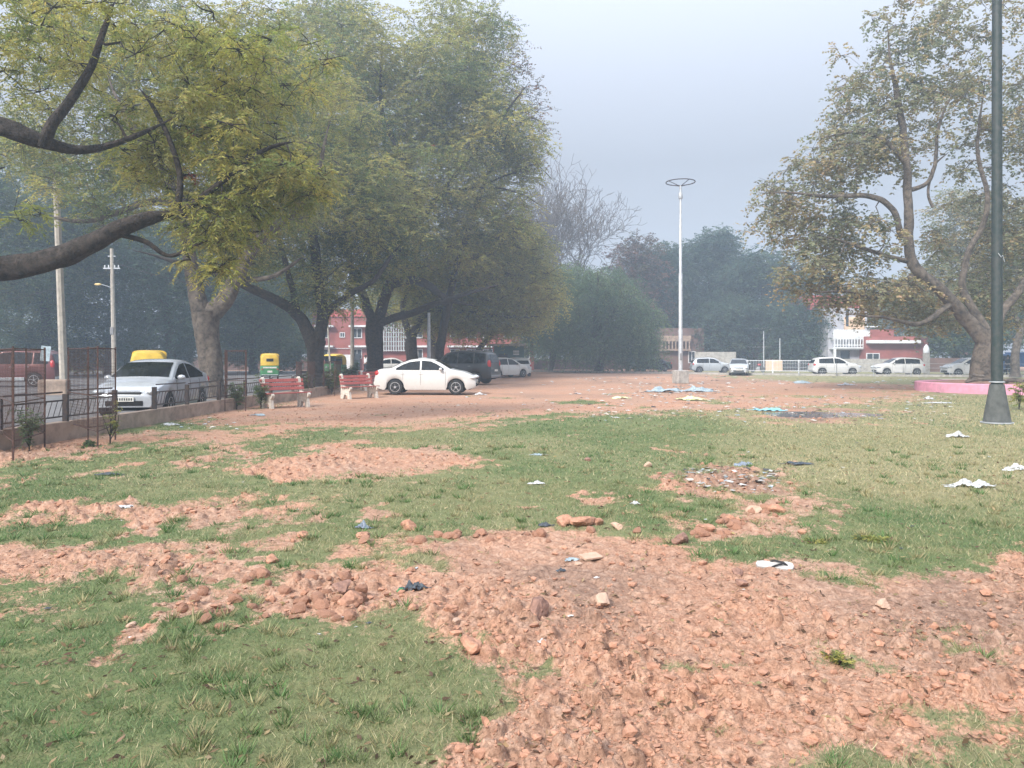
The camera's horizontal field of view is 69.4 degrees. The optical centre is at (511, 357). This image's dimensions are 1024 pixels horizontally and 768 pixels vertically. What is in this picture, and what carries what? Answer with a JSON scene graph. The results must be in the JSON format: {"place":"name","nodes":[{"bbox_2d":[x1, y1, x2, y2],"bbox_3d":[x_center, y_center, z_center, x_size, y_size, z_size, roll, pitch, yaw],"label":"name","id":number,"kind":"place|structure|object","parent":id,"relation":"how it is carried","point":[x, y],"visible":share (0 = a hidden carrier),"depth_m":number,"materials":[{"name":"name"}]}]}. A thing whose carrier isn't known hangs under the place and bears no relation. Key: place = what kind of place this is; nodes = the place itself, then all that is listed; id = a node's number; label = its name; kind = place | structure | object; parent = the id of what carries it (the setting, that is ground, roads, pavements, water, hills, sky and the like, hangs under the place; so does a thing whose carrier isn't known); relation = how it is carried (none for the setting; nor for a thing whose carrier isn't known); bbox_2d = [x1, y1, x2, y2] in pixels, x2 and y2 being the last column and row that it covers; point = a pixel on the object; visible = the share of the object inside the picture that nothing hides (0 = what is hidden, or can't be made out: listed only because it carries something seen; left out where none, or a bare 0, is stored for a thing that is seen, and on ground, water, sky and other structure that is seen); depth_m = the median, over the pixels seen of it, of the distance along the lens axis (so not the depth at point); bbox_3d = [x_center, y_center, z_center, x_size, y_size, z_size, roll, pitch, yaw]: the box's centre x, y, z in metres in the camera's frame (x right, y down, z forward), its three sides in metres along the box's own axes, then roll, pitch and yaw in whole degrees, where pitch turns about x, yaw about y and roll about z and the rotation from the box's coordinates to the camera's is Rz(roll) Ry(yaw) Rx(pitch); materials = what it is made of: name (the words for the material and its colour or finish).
{"place":"outdoors","nodes":[
{"label":"outdoors","id":0,"kind":"place"},
{"bbox_2d":[0,371,362,427],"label":"road","id":1,"kind":"structure","parent":0,"point":[233,375],"depth_m":32.52,"materials":[{"name":"asphalt"}]},
{"bbox_2d":[0,350,58,386],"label":"maroon suv","id":2,"kind":"object","parent":1,"relation":"on","point":[52,368],"visible":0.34,"depth_m":38.32,"materials":[{"name":"paint"}]},
{"bbox_2d":[94,248,119,374],"bbox_3d":[-26.591,-2.659,48.601,1.596,9.025,0.334,0,0,-10],"label":"utility pole","id":3,"kind":"object","parent":1,"relation":"on","point":[113,316],"visible":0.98,"depth_m":48.58,"materials":[{"name":"concrete"}]},
{"bbox_2d":[130,350,166,361],"bbox_3d":[-14.442,0.620,29.500,1.240,1.820,2.660,0,0,-22],"label":"auto rickshaw","id":4,"kind":"object","parent":1,"relation":"on","point":[147,354],"visible":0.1,"depth_m":28.41,"materials":[{"name":"yellow paint"}]},
{"bbox_2d":[92,359,208,415],"bbox_3d":[-9.784,0.782,20.400,2.049,1.496,4.500,0,0,-6],"label":"silver sedan","id":5,"kind":"object","parent":1,"relation":"on","point":[137,381],"visible":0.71,"depth_m":19.23,"materials":[{"name":"paint"}]},
{"bbox_2d":[260,353,278,378],"bbox_3d":[-17.023,0.620,52.000,1.240,1.820,2.660,0,0,-18],"label":"auto rickshaw","id":6,"kind":"object","parent":1,"relation":"on","point":[269,364],"visible":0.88,"depth_m":50.80,"materials":[{"name":"yellow paint"}]},
{"bbox_2d":[324,354,346,375],"bbox_3d":[-14.024,0.620,58.000,1.240,1.820,2.660,0,0,10],"label":"auto rickshaw","id":7,"kind":"object","parent":1,"relation":"on","point":[339,357],"visible":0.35,"depth_m":57.66,"materials":[{"name":"yellow paint"}]},
{"bbox_2d":[350,296,353,367],"bbox_3d":[-10.796,-1.214,50.000,0.277,6.129,0.277,0,0,-22],"label":"street pole","id":8,"kind":"object","parent":1,"relation":"on","point":[352,343],"visible":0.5,"depth_m":49.90,"materials":[{"name":"concrete"}]},
{"bbox_2d":[488,344,525,357],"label":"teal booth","id":9,"kind":"object","parent":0,"point":[510,351],"visible":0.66,"depth_m":74.00,"materials":[{"name":"metal"}]},
{"bbox_2d":[0,367,1023,767],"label":"park ground","id":10,"kind":"structure","parent":0,"point":[524,559],"depth_m":5.00,"materials":[{"name":"soil"}]},
{"bbox_2d":[46,379,66,394],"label":"concrete block","id":11,"kind":"structure","parent":10,"relation":"on","point":[56,385],"depth_m":30.20,"materials":[{"name":"paint"}]},
{"bbox_2d":[0,379,373,450],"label":"railing wall","id":12,"kind":"structure","parent":10,"relation":"on","point":[58,431],"depth_m":16.76,"materials":[{"name":"paint"}]},
{"bbox_2d":[0,367,387,429],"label":"iron railing","id":13,"kind":"object","parent":12,"relation":"on","point":[65,400],"visible":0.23,"depth_m":17.81,"materials":[{"name":"metal"}]},
{"bbox_2d":[71,357,306,369],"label":"boundary wall","id":14,"kind":"structure","parent":10,"relation":"on","point":[231,367],"depth_m":89.88,"materials":[{"name":"brown brick"}]},
{"bbox_2d":[259,376,311,408],"bbox_3d":[-6.976,1.079,22.810,0.690,0.960,1.500,0,0,42],"label":"park bench","id":15,"kind":"object","parent":10,"relation":"on","point":[296,383],"visible":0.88,"depth_m":22.98,"materials":[{"name":"wood"}]},
{"bbox_2d":[332,579,350,593],"bbox_3d":[-1.096,1.462,4.746,0.133,0.070,0.179,0,0,9],"label":"earth clod","id":16,"kind":"object","parent":10,"relation":"on","point":[340,587],"visible":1,"depth_m":4.70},
{"bbox_2d":[337,590,362,607],"bbox_3d":[-0.994,1.503,4.578,0.120,0.104,0.194,0,0,39],"label":"earth clod","id":17,"kind":"object","parent":10,"relation":"on","point":[349,597],"visible":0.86,"depth_m":4.54,"materials":[{"name":"soil"}]},
{"bbox_2d":[339,373,378,398],"bbox_3d":[-5.819,1.096,28.210,0.690,0.960,1.500,0,0,42],"label":"park bench","id":18,"kind":"object","parent":10,"relation":"on","point":[371,389],"visible":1,"depth_m":28.28,"materials":[{"name":"wood"}]},
{"bbox_2d":[312,309,533,369],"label":"brick building","id":19,"kind":"structure","parent":10,"relation":"on","point":[393,346],"depth_m":90.00,"materials":[{"name":"brick"}]},
{"bbox_2d":[374,358,478,394],"bbox_3d":[-3.582,0.772,31.300,4.300,1.516,2.049,0,0,2],"label":"white sedan","id":20,"kind":"object","parent":10,"relation":"on","point":[422,374],"visible":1,"depth_m":30.50,"materials":[{"name":"paint"}]},
{"bbox_2d":[440,350,500,383],"bbox_3d":[-3.081,0.563,43.000,4.700,1.935,2.199,0,0,20],"label":"dark suv","id":21,"kind":"object","parent":10,"relation":"on","point":[484,366],"visible":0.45,"depth_m":41.90,"materials":[{"name":"grey paint"}]},
{"bbox_2d":[460,634,481,653],"bbox_3d":[-0.224,1.512,3.881,0.104,0.082,0.164,0,0,-55],"label":"earth clod","id":22,"kind":"object","parent":10,"relation":"on","point":[472,645],"visible":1,"depth_m":3.85,"materials":[{"name":"soil"}]},
{"bbox_2d":[378,208,576,360],"bbox_3d":[-2.860,-5.294,59.242,16.232,13.590,17.116,0,0,0],"label":"neem tree","id":23,"kind":"object","parent":10,"relation":"on","point":[522,293],"visible":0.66,"depth_m":56.16,"materials":[{"name":"green plant"}]},
{"bbox_2d":[434,13,561,359],"bbox_3d":[-0.769,-11.692,53.074,8.513,26.440,7.596,0,0,20],"label":"neem tree","id":24,"kind":"object","parent":10,"relation":"on","point":[442,332],"visible":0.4,"depth_m":51.87,"materials":[{"name":"green plant"}]},
{"bbox_2d":[0,394,1023,767],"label":"grass","id":25,"kind":"structure","parent":10,"relation":"on","point":[470,714],"depth_m":6.31,"materials":[{"name":"plant"}]},
{"bbox_2d":[0,401,1023,767],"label":"fallen leaves","id":26,"kind":"object","parent":10,"relation":"on","point":[792,761],"visible":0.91,"depth_m":3.96,"materials":[{"name":"brown plant"}]},
{"bbox_2d":[0,401,1023,767],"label":"soil clods","id":27,"kind":"object","parent":10,"relation":"on","point":[554,759],"visible":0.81,"depth_m":3.67,"materials":[{"name":"soil"}]},
{"bbox_2d":[498,357,529,377],"bbox_3d":[-0.567,0.757,57.000,4.000,1.547,2.029,0,0,-40],"label":"white hatchback","id":28,"kind":"object","parent":10,"relation":"on","point":[510,367],"visible":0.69,"depth_m":56.48,"materials":[{"name":"paint"}]},
{"bbox_2d":[530,596,548,620],"bbox_3d":[0.158,1.510,4.427,0.111,0.145,0.235,0,0,15],"label":"earth clod","id":29,"kind":"object","parent":10,"relation":"on","point":[539,606],"visible":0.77,"depth_m":4.40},
{"bbox_2d":[534,359,613,368],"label":"boundary wall","id":30,"kind":"structure","parent":10,"relation":"on","point":[538,365],"depth_m":95.88,"materials":[{"name":"brown brick"}]},
{"bbox_2d":[570,516,595,526],"bbox_3d":[0.639,1.462,6.618,0.151,0.095,0.296,0,0,44],"label":"earth clod","id":31,"kind":"object","parent":10,"relation":"on","point":[582,521],"visible":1,"depth_m":6.56,"materials":[{"name":"soil"}]},
{"bbox_2d":[595,592,609,605],"bbox_3d":[0.562,1.505,4.584,0.093,0.080,0.184,0,0,9],"label":"earth clod","id":32,"kind":"object","parent":10,"relation":"on","point":[602,598],"visible":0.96,"depth_m":4.54,"materials":[{"name":"soil"}]},
{"bbox_2d":[652,328,703,369],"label":"slatted balcony house","id":33,"kind":"structure","parent":10,"relation":"on","point":[689,349],"depth_m":92.00,"materials":[{"name":"paint"}]},
{"bbox_2d":[666,178,695,383],"bbox_3d":[10.143,-4.503,44.507,1.777,12.146,1.778,0,0,0],"label":"light mast","id":34,"kind":"object","parent":10,"relation":"on","point":[680,375],"visible":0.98,"depth_m":44.41,"materials":[{"name":"metal"}]},
{"bbox_2d":[727,358,749,374],"bbox_3d":[19.767,0.805,64.500,1.988,1.451,4.365,0,0,17],"label":"silver sedan","id":35,"kind":"object","parent":10,"relation":"on","point":[738,365],"visible":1,"depth_m":62.81,"materials":[{"name":"paint"}]},
{"bbox_2d":[717,327,799,368],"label":"dark house","id":36,"kind":"structure","parent":10,"relation":"on","point":[758,362],"depth_m":96.00,"materials":[{"name":"brown brick"}]},
{"bbox_2d":[573,376,952,491],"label":"litter","id":37,"kind":"object","parent":10,"relation":"on","point":[759,480],"visible":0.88,"depth_m":20.89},
{"bbox_2d":[756,559,793,569],"bbox_3d":[1.899,1.495,5.344,0.260,0.047,0.096,0,20,14],"label":"sandal","id":38,"kind":"object","parent":10,"relation":"on","point":[782,565],"visible":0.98,"depth_m":5.34},
{"bbox_2d":[762,411,882,417],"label":"puddle","id":39,"kind":"object","parent":10,"relation":"on","point":[808,414],"visible":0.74,"depth_m":19.99,"materials":[{"name":"liquid"}]},
{"bbox_2d":[791,296,869,369],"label":"building","id":40,"kind":"structure","parent":10,"relation":"on","point":[843,343],"depth_m":84.00,"materials":[{"name":"white paint"}]},
{"bbox_2d":[859,326,927,358],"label":"brick wing","id":41,"kind":"structure","parent":10,"relation":"on","point":[882,344],"depth_m":82.50,"materials":[{"name":"brick"}]},
{"bbox_2d":[785,363,1023,376],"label":"pipe fence","id":42,"kind":"object","parent":10,"relation":"on","point":[836,371],"visible":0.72,"depth_m":61.49,"materials":[{"name":"metal"}]},
{"bbox_2d":[923,344,929,373],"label":"white gatepost","id":43,"kind":"object","parent":10,"relation":"on","point":[926,355],"visible":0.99,"depth_m":69.78,"materials":[{"name":"paint"}]},
{"bbox_2d":[918,358,960,371],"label":"boundary wall","id":44,"kind":"structure","parent":10,"relation":"on","point":[936,364],"depth_m":79.88,"materials":[{"name":"brown brick"}]},
{"bbox_2d":[875,180,1023,376],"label":"broadleaf tree","id":45,"kind":"object","parent":10,"relation":"on","point":[1015,359],"visible":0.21,"depth_m":57.51,"materials":[{"name":"green plant"}]},
{"bbox_2d":[914,380,1023,394],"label":"round planter","id":46,"kind":"object","parent":10,"relation":"on","point":[953,386],"visible":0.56,"depth_m":32.27,"materials":[{"name":"pink paint"}]},
{"bbox_2d":[735,0,1023,381],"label":"peepal tree","id":47,"kind":"object","parent":46,"relation":"in","point":[970,317],"visible":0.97,"depth_m":33.91,"materials":[{"name":"green plant"}]},
{"bbox_2d":[965,373,1023,382],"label":"dead branches","id":48,"kind":"object","parent":46,"relation":"in","point":[981,378],"visible":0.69,"depth_m":31.84,"materials":[{"name":"grey plant"}]},
{"bbox_2d":[945,478,994,487],"bbox_3d":[5.393,1.470,8.698,0.674,0.095,0.252,0,0,0],"label":"plastic sheet","id":49,"kind":"object","parent":10,"relation":"on","point":[979,483],"visible":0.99,"depth_m":8.69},
{"bbox_2d":[980,0,1013,424],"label":"green pole","id":50,"kind":"object","parent":10,"relation":"on","point":[996,410],"visible":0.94,"depth_m":17.03,"materials":[{"name":"metal"}]},
{"bbox_2d":[0,0,1023,357],"label":"sky","id":51,"kind":"structure","parent":0,"point":[649,94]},
{"bbox_2d":[695,352,735,362],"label":"boundary wall","id":52,"kind":"structure","parent":0,"point":[725,357],"depth_m":85.88,"materials":[{"name":"concrete"}]},
{"bbox_2d":[553,370,954,374],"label":"street","id":53,"kind":"structure","parent":0,"point":[798,373],"depth_m":70.98,"materials":[{"name":"asphalt"}]},
{"bbox_2d":[689,357,728,372],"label":"silver hatchback","id":54,"kind":"object","parent":53,"relation":"on","point":[704,364],"visible":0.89,"depth_m":73.24,"materials":[{"name":"paint"}]},
{"bbox_2d":[531,370,1023,376],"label":"kerb","id":55,"kind":"structure","parent":53,"relation":"on","point":[892,375],"depth_m":63.98,"materials":[{"name":"concrete"}]},
{"bbox_2d":[747,360,810,372],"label":"white railing","id":56,"kind":"object","parent":53,"relation":"on","point":[772,364],"visible":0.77,"depth_m":72.21,"materials":[{"name":"metal"}]},
{"bbox_2d":[808,357,861,373],"bbox_3d":[28.110,0.733,64.500,4.120,1.593,2.090,0,0,4],"label":"white hatchback","id":57,"kind":"object","parent":53,"relation":"on","point":[851,368],"visible":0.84,"depth_m":63.73,"materials":[{"name":"paint"}]},
{"bbox_2d":[870,357,924,374],"bbox_3d":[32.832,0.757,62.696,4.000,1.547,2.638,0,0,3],"label":"white hatchback","id":58,"kind":"object","parent":53,"relation":"on","point":[914,366],"visible":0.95,"depth_m":62.21,"materials":[{"name":"paint"}]},
{"bbox_2d":[940,357,970,374],"bbox_3d":[37.632,0.757,61.000,4.000,1.547,2.029,0,0,2],"label":"white hatchback","id":59,"kind":"object","parent":53,"relation":"on","point":[961,366],"visible":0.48,"depth_m":60.31,"materials":[{"name":"paint"}]},
{"bbox_2d":[844,359,887,371],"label":"compound wall","id":60,"kind":"structure","parent":0,"point":[865,367],"depth_m":80.90,"materials":[{"name":"concrete"}]},
{"label":"ground","id":61,"kind":"structure","parent":0,"visible":0},
{"bbox_2d":[0,346,45,460],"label":"tree guard","id":62,"kind":"object","parent":61,"relation":"on","point":[39,375],"visible":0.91,"depth_m":12.51,"materials":[{"name":"metal"}]},
{"bbox_2d":[8,407,44,450],"bbox_3d":[-8.126,1.233,12.370,0.526,0.834,0.442,0,0,-44],"label":"sapling","id":63,"kind":"object","parent":61,"relation":"on","point":[25,432],"visible":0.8,"depth_m":12.34,"materials":[{"name":"green plant"}]},
{"bbox_2d":[0,138,69,348],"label":"broadleaf tree","id":64,"kind":"object","parent":61,"relation":"on","point":[7,197],"visible":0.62,"depth_m":52.51,"materials":[{"name":"green plant"}]},
{"bbox_2d":[3,321,88,370],"bbox_3d":[-39.296,-0.386,62.159,5.240,5.862,5.833,0,0,29],"label":"bush","id":65,"kind":"object","parent":61,"relation":"on","point":[29,345],"visible":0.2,"depth_m":60.95,"materials":[{"name":"green plant"}]},
{"bbox_2d":[53,169,66,378],"bbox_3d":[-19.413,-3.376,31.791,0.700,10.465,0.340,0,0,0],"label":"concrete pole","id":66,"kind":"object","parent":61,"relation":"on","point":[62,342],"visible":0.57,"depth_m":31.68,"materials":[{"name":"concrete"}]},
{"bbox_2d":[0,148,127,360],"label":"broadleaf tree","id":67,"kind":"object","parent":61,"relation":"on","point":[47,329],"visible":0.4,"depth_m":58.98,"materials":[{"name":"green plant"}]},
{"bbox_2d":[53,329,117,374],"bbox_3d":[-37.715,-0.078,64.896,5.767,5.264,5.898,0,0,0],"label":"bush","id":68,"kind":"object","parent":61,"relation":"on","point":[92,345],"visible":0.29,"depth_m":64.19,"materials":[{"name":"green plant"}]},
{"bbox_2d":[67,346,115,447],"bbox_3d":[-7.655,0.725,13.738,0.617,1.850,2.382,0,0,-42],"label":"tree guard","id":69,"kind":"object","parent":61,"relation":"on","point":[87,407],"visible":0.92,"depth_m":13.51,"materials":[{"name":"metal"}]},
{"bbox_2d":[38,173,177,374],"bbox_3d":[-36.005,-7.390,66.153,12.248,18.292,12.717,0,0,-43],"label":"broadleaf tree","id":70,"kind":"object","parent":61,"relation":"on","point":[93,330],"visible":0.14,"depth_m":64.81,"materials":[{"name":"green plant"}]},
{"bbox_2d":[102,400,123,443],"bbox_3d":[-7.171,1.207,13.315,0.386,0.887,0.433,0,0,0],"label":"sapling","id":71,"kind":"object","parent":61,"relation":"on","point":[115,425],"visible":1,"depth_m":13.31,"materials":[{"name":"green plant"}]},
{"bbox_2d":[98,332,157,369],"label":"bush","id":72,"kind":"object","parent":61,"relation":"on","point":[120,360],"visible":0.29,"depth_m":69.43,"materials":[{"name":"green plant"}]},
{"bbox_2d":[94,207,244,363],"bbox_3d":[-28.640,-5.431,62.440,12.200,14.363,11.068,0,0,0],"label":"broadleaf tree","id":73,"kind":"object","parent":61,"relation":"on","point":[167,306],"visible":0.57,"depth_m":60.25,"materials":[{"name":"green plant"}]},
{"bbox_2d":[153,336,197,365],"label":"bush","id":74,"kind":"object","parent":61,"relation":"on","point":[189,360],"visible":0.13,"depth_m":73.78,"materials":[{"name":"green plant"}]},
{"bbox_2d":[0,0,356,304],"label":"neem tree","id":75,"kind":"object","parent":61,"relation":"on","point":[253,176],"visible":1,"depth_m":14.84,"materials":[{"name":"green plant"}]},
{"bbox_2d":[0,0,367,398],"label":"neem tree","id":76,"kind":"object","parent":61,"relation":"on","point":[206,316],"visible":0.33,"depth_m":27.51,"materials":[{"name":"green plant"}]},
{"bbox_2d":[224,382,246,409],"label":"sapling","id":77,"kind":"object","parent":61,"relation":"on","point":[237,396],"visible":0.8,"depth_m":21.93,"materials":[{"name":"green plant"}]},
{"bbox_2d":[225,349,246,410],"bbox_3d":[-8.325,0.710,22.330,0.600,1.880,2.936,0,0,-20],"label":"tree guard","id":78,"kind":"object","parent":61,"relation":"on","point":[226,368],"visible":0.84,"depth_m":21.05,"materials":[{"name":"metal"}]},
{"bbox_2d":[221,330,264,370],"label":"bush","id":79,"kind":"object","parent":61,"relation":"on","point":[234,360],"visible":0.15,"depth_m":75.45,"materials":[{"name":"green plant"}]},
{"bbox_2d":[205,262,311,373],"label":"broadleaf tree","id":80,"kind":"object","parent":61,"relation":"on","point":[254,312],"visible":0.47,"depth_m":68.62,"materials":[{"name":"green plant"}]},
{"bbox_2d":[252,373,270,408],"bbox_3d":[-7.558,1.054,22.252,0.574,1.192,0.697,0,0,-28],"label":"sapling","id":81,"kind":"object","parent":61,"relation":"on","point":[259,392],"visible":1,"depth_m":22.18,"materials":[{"name":"green plant"}]},
{"bbox_2d":[263,331,306,372],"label":"bush","id":82,"kind":"object","parent":61,"relation":"on","point":[287,363],"visible":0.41,"depth_m":75.14,"materials":[{"name":"green plant"}]},
{"bbox_2d":[124,45,452,385],"bbox_3d":[-11.180,-7.791,41.798,15.395,18.928,14.440,0,0,0],"label":"neem tree","id":83,"kind":"object","parent":61,"relation":"on","point":[359,218],"visible":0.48,"depth_m":40.12,"materials":[{"name":"green plant"}]},
{"bbox_2d":[256,257,338,357],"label":"broadleaf tree","id":84,"kind":"object","parent":61,"relation":"on","point":[310,320],"visible":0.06,"depth_m":90.00,"materials":[{"name":"green plant"}]},
{"bbox_2d":[296,361,314,387],"bbox_3d":[-8.374,0.900,30.068,0.614,1.500,3.678,0,0,-12],"label":"tree guard","id":85,"kind":"object","parent":61,"relation":"on","point":[299,367],"visible":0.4,"depth_m":30.54,"materials":[{"name":"metal"}]},
{"bbox_2d":[323,361,340,395],"bbox_3d":[-7.661,0.900,31.553,0.570,1.500,3.328,0,0,-9],"label":"tree guard","id":86,"kind":"object","parent":61,"relation":"on","point":[326,369],"visible":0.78,"depth_m":30.53,"materials":[{"name":"metal"}]},
{"bbox_2d":[325,367,342,393],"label":"sapling","id":87,"kind":"object","parent":61,"relation":"on","point":[331,383],"visible":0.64,"depth_m":31.07,"materials":[{"name":"green plant"}]},
{"bbox_2d":[245,0,561,376],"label":"neem tree","id":88,"kind":"object","parent":61,"relation":"on","point":[486,125],"visible":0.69,"depth_m":48.54,"materials":[{"name":"green plant"}]},
{"bbox_2d":[341,285,557,358],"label":"neem tree","id":89,"kind":"object","parent":61,"relation":"on","point":[433,349],"visible":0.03,"depth_m":68.07,"materials":[{"name":"green plant"}]},
{"bbox_2d":[506,326,567,370],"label":"broadleaf tree","id":90,"kind":"object","parent":61,"relation":"on","point":[549,366],"visible":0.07,"depth_m":85.60,"materials":[{"name":"green plant"}]},
{"bbox_2d":[482,150,645,354],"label":"leafless tree","id":91,"kind":"object","parent":61,"relation":"on","point":[551,218],"visible":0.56,"depth_m":94.94,"materials":[{"name":"grey plant"}]},
{"bbox_2d":[521,255,676,372],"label":"broadleaf tree","id":92,"kind":"object","parent":61,"relation":"on","point":[606,300],"visible":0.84,"depth_m":73.84,"materials":[{"name":"green plant"}]},
{"bbox_2d":[600,229,678,369],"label":"broadleaf tree","id":93,"kind":"object","parent":61,"relation":"on","point":[628,266],"visible":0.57,"depth_m":94.37,"materials":[{"name":"green plant"}]},
{"bbox_2d":[633,240,707,327],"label":"broadleaf tree","id":94,"kind":"object","parent":61,"relation":"on","point":[668,256],"visible":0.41,"depth_m":98.08,"materials":[{"name":"green plant"}]},
{"bbox_2d":[668,224,754,351],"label":"broadleaf tree","id":95,"kind":"object","parent":61,"relation":"on","point":[707,255],"visible":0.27,"depth_m":100.71,"materials":[{"name":"green plant"}]},
{"bbox_2d":[687,291,768,365],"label":"broadleaf tree","id":96,"kind":"object","parent":61,"relation":"on","point":[723,340],"visible":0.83,"depth_m":91.57,"materials":[{"name":"green plant"}]},
{"bbox_2d":[699,242,817,358],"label":"broadleaf tree","id":97,"kind":"object","parent":61,"relation":"on","point":[746,271],"visible":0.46,"depth_m":95.20,"materials":[{"name":"green plant"}]},
{"bbox_2d":[754,286,844,370],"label":"broadleaf tree","id":98,"kind":"object","parent":61,"relation":"on","point":[799,340],"visible":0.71,"depth_m":86.86,"materials":[{"name":"green plant"}]},
{"bbox_2d":[820,649,856,669],"bbox_3d":[1.650,1.553,3.723,0.159,0.193,0.217,0,0,-10],"label":"weed","id":99,"kind":"object","parent":61,"relation":"on","point":[839,656],"visible":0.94,"depth_m":3.69,"materials":[{"name":"green plant"}]},
{"bbox_2d":[852,532,888,543],"bbox_3d":[2.958,1.535,6.065,0.322,0.229,0.254,0,0,0],"label":"weed","id":100,"kind":"object","parent":61,"relation":"on","point":[868,537],"visible":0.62,"depth_m":6.07,"materials":[{"name":"green plant"}]},
{"bbox_2d":[865,290,921,335],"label":"broadleaf tree","id":101,"kind":"object","parent":61,"relation":"on","point":[889,326],"visible":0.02,"depth_m":108.36,"materials":[{"name":"green plant"}]},
{"bbox_2d":[896,290,1015,357],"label":"broadleaf tree","id":102,"kind":"object","parent":61,"relation":"on","point":[963,346],"visible":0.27,"depth_m":82.12,"materials":[{"name":"green plant"}]},
{"bbox_2d":[954,266,1023,351],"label":"broadleaf tree","id":103,"kind":"object","parent":61,"relation":"on","point":[1020,316],"visible":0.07,"depth_m":81.67,"materials":[{"name":"green plant"}]},
{"bbox_2d":[1008,382,1023,409],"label":"shrub","id":104,"kind":"object","parent":61,"relation":"on","point":[1018,397],"visible":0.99,"depth_m":21.95,"materials":[{"name":"green plant"}]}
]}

